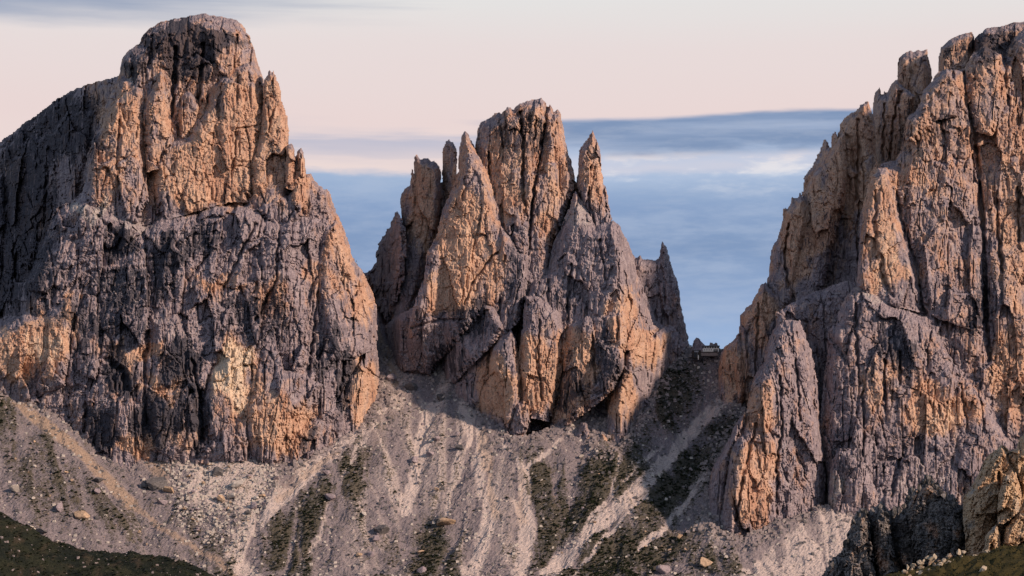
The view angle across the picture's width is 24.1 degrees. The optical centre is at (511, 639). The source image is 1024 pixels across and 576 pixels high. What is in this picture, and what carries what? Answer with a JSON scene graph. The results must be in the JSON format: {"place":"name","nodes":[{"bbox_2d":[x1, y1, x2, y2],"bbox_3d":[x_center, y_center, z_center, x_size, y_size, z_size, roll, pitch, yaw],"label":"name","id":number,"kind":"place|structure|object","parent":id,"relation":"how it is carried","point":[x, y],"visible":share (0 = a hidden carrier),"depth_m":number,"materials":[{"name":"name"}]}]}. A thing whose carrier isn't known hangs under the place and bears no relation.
{"place":"outdoors","nodes":[
{"label":"outdoors","id":0,"kind":"place"},
{"bbox_2d":[0,512,213,575],"bbox_3d":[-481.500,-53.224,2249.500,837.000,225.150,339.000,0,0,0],"label":"meadow","id":1,"kind":"structure","parent":0,"point":[52,567],"depth_m":2259.10,"materials":[{"name":"green plant"}]},
{"bbox_2d":[0,516,200,575],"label":"loose stones","id":2,"kind":"object","parent":1,"relation":"on","point":[78,557],"visible":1,"depth_m":2263.27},
{"bbox_2d":[0,13,379,469],"bbox_3d":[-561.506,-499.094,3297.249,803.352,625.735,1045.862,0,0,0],"label":"mountain","id":3,"kind":"structure","parent":0,"point":[183,279],"depth_m":2863.63,"materials":[{"name":"stone"}]},
{"bbox_2d":[0,310,851,575],"bbox_3d":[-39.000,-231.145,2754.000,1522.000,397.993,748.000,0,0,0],"label":"scree slope","id":4,"kind":"structure","parent":0,"point":[480,525],"depth_m":2728.32,"materials":[{"name":"grey gravel"}]},
{"bbox_2d":[11,484,19,491],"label":"boulder","id":5,"kind":"object","parent":4,"relation":"on","point":[14,488],"visible":1,"depth_m":2684.41,"materials":[{"name":"beige stone"}]},
{"bbox_2d":[36,528,46,533],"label":"boulder","id":6,"kind":"object","parent":4,"relation":"on","point":[41,530],"visible":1,"depth_m":2627.47,"materials":[{"name":"grey stone"}]},
{"bbox_2d":[55,501,62,511],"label":"boulder","id":7,"kind":"object","parent":4,"relation":"on","point":[59,507],"visible":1,"depth_m":2669.13,"materials":[{"name":"grey stone"}]},
{"bbox_2d":[74,510,89,518],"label":"boulder","id":8,"kind":"object","parent":4,"relation":"on","point":[82,514],"visible":1,"depth_m":2663.44,"materials":[{"name":"beige stone"}]},
{"bbox_2d":[94,488,100,494],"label":"boulder","id":9,"kind":"object","parent":4,"relation":"on","point":[97,491],"visible":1,"depth_m":2711.78,"materials":[{"name":"grey stone"}]},
{"bbox_2d":[93,477,103,481],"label":"boulder","id":10,"kind":"object","parent":4,"relation":"on","point":[97,479],"visible":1,"depth_m":2730.07,"materials":[{"name":"grey stone"}]},
{"bbox_2d":[141,480,147,487],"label":"boulder","id":11,"kind":"object","parent":4,"relation":"on","point":[144,484],"visible":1,"depth_m":2752.12,"materials":[{"name":"grey stone"}]},
{"bbox_2d":[146,476,167,490],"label":"boulder","id":12,"kind":"object","parent":4,"relation":"on","point":[154,483],"visible":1,"depth_m":2749.06,"materials":[{"name":"grey stone"}]},
{"bbox_2d":[157,500,167,504],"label":"boulder","id":13,"kind":"object","parent":4,"relation":"on","point":[164,502],"visible":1,"depth_m":2725.10,"materials":[{"name":"grey stone"}]},
{"bbox_2d":[162,486,173,492],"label":"boulder","id":14,"kind":"object","parent":4,"relation":"on","point":[168,489],"visible":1,"depth_m":2740.22,"materials":[{"name":"beige stone"}]},
{"bbox_2d":[212,466,223,475],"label":"boulder","id":15,"kind":"object","parent":4,"relation":"on","point":[217,471],"visible":1,"depth_m":2771.31,"materials":[{"name":"grey stone"}]},
{"bbox_2d":[217,495,224,502],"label":"boulder","id":16,"kind":"object","parent":4,"relation":"on","point":[221,498],"visible":1,"depth_m":2730.75,"materials":[{"name":"beige stone"}]},
{"bbox_2d":[226,492,234,497],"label":"boulder","id":17,"kind":"object","parent":4,"relation":"on","point":[231,495],"visible":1,"depth_m":2735.07,"materials":[{"name":"grey stone"}]},
{"bbox_2d":[231,480,242,487],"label":"boulder","id":18,"kind":"object","parent":4,"relation":"on","point":[237,484],"visible":1,"depth_m":2745.31,"materials":[{"name":"beige stone"}]},
{"bbox_2d":[250,502,256,509],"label":"boulder","id":19,"kind":"object","parent":4,"relation":"on","point":[253,505],"visible":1,"depth_m":2717.08,"materials":[{"name":"grey stone"}]},
{"bbox_2d":[322,470,329,474],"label":"boulder","id":20,"kind":"object","parent":4,"relation":"on","point":[326,472],"visible":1,"depth_m":2766.19,"materials":[{"name":"grey stone"}]},
{"bbox_2d":[325,493,335,499],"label":"boulder","id":21,"kind":"object","parent":4,"relation":"on","point":[329,496],"visible":1,"depth_m":2732.07,"materials":[{"name":"grey stone"}]},
{"bbox_2d":[366,551,374,556],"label":"boulder","id":22,"kind":"object","parent":4,"relation":"on","point":[370,553],"visible":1,"depth_m":2648.03,"materials":[{"name":"grey stone"}]},
{"bbox_2d":[0,345,746,575],"bbox_3d":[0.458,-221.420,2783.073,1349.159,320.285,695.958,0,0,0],"label":"shrubs","id":23,"kind":"object","parent":4,"relation":"on","point":[613,567],"visible":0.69,"depth_m":2701.29,"materials":[{"name":"green plant"}]},
{"bbox_2d":[372,535,379,540],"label":"boulder","id":24,"kind":"object","parent":4,"relation":"on","point":[376,537],"visible":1,"depth_m":2674.53,"materials":[{"name":"grey stone"}]},
{"bbox_2d":[374,524,389,533],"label":"boulder","id":25,"kind":"object","parent":4,"relation":"on","point":[382,529],"visible":1,"depth_m":2688.21,"materials":[{"name":"grey stone"}]},
{"bbox_2d":[386,373,396,381],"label":"boulder","id":26,"kind":"object","parent":4,"relation":"on","point":[391,377],"visible":1,"depth_m":2953.09,"materials":[{"name":"grey stone"}]},
{"bbox_2d":[404,382,417,390],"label":"boulder","id":27,"kind":"object","parent":4,"relation":"on","point":[410,386],"visible":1,"depth_m":2939.91,"materials":[{"name":"grey stone"}]},
{"bbox_2d":[411,456,417,462],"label":"boulder","id":28,"kind":"object","parent":4,"relation":"on","point":[414,459],"visible":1,"depth_m":2811.77,"materials":[{"name":"grey stone"}]},
{"bbox_2d":[417,566,425,573],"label":"boulder","id":29,"kind":"object","parent":4,"relation":"on","point":[422,569],"visible":1,"depth_m":2603.77,"materials":[{"name":"grey stone"}]},
{"bbox_2d":[0,343,853,575],"bbox_3d":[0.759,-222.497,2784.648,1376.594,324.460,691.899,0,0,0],"label":"loose stones","id":30,"kind":"object","parent":4,"relation":"on","point":[385,507],"visible":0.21,"depth_m":2716.08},
{"bbox_2d":[426,451,433,455],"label":"boulder","id":31,"kind":"object","parent":4,"relation":"on","point":[429,453],"visible":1,"depth_m":2820.52,"materials":[{"name":"grey stone"}]},
{"bbox_2d":[436,394,444,400],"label":"boulder","id":32,"kind":"object","parent":4,"relation":"on","point":[439,397],"visible":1,"depth_m":2918.97,"materials":[{"name":"grey stone"}]},
{"bbox_2d":[437,517,455,525],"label":"boulder","id":33,"kind":"object","parent":4,"relation":"on","point":[443,521],"visible":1,"depth_m":2703.26,"materials":[{"name":"beige stone"}]},
{"bbox_2d":[455,444,463,449],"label":"boulder","id":34,"kind":"object","parent":4,"relation":"on","point":[459,446],"visible":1,"depth_m":2826.39,"materials":[{"name":"grey stone"}]},
{"bbox_2d":[656,565,670,573],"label":"boulder","id":35,"kind":"object","parent":4,"relation":"on","point":[663,569],"visible":1,"depth_m":2598.09,"materials":[{"name":"grey stone"}]},
{"bbox_2d":[692,350,700,358],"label":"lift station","id":36,"kind":"object","parent":4,"relation":"on","point":[695,353],"visible":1,"depth_m":2981.00,"materials":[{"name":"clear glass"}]},
{"bbox_2d":[699,557,712,566],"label":"boulder","id":37,"kind":"object","parent":4,"relation":"on","point":[704,562],"visible":1,"depth_m":2600.25,"materials":[{"name":"beige stone"}]},
{"bbox_2d":[701,352,716,356],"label":"terrace","id":38,"kind":"structure","parent":4,"relation":"on","point":[708,354],"depth_m":2982.00,"materials":[{"name":"stone"}]},
{"bbox_2d":[702,345,719,351],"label":"mountain hut","id":39,"kind":"object","parent":4,"relation":"on","point":[710,348],"visible":1,"depth_m":2985.00,"materials":[{"name":"white paint"}]},
{"bbox_2d":[0,0,1023,348],"label":"sky","id":40,"kind":"structure","parent":0,"point":[706,118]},
{"bbox_2d":[356,98,703,442],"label":"mountain","id":41,"kind":"structure","parent":0,"point":[518,288],"depth_m":2923.14,"materials":[{"name":"stone"}]},
{"bbox_2d":[708,22,1023,536],"bbox_3d":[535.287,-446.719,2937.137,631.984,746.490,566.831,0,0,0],"label":"mountain","id":42,"kind":"structure","parent":0,"point":[872,354],"depth_m":2818.25,"materials":[{"name":"stone"}]},
{"bbox_2d":[887,545,1023,575],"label":"grass knoll","id":43,"kind":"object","parent":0,"point":[1012,568],"depth_m":836.42,"materials":[{"name":"green plant"}]},
{"bbox_2d":[822,474,966,575],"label":"dark crag","id":44,"kind":"structure","parent":43,"relation":"on","point":[924,521],"depth_m":900.98,"materials":[{"name":"stone"}]},
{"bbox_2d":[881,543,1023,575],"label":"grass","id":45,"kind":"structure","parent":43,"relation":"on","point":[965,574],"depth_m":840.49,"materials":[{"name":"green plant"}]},
{"bbox_2d":[979,565,986,571],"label":"boulder","id":46,"kind":"object","parent":43,"relation":"on","point":[983,568],"visible":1,"depth_m":827.43,"materials":[{"name":"beige stone"}]},
{"bbox_2d":[962,434,1023,555],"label":"sunlit crag","id":47,"kind":"structure","parent":43,"relation":"on","point":[993,508],"depth_m":885.71,"materials":[{"name":"stone"}]}
]}

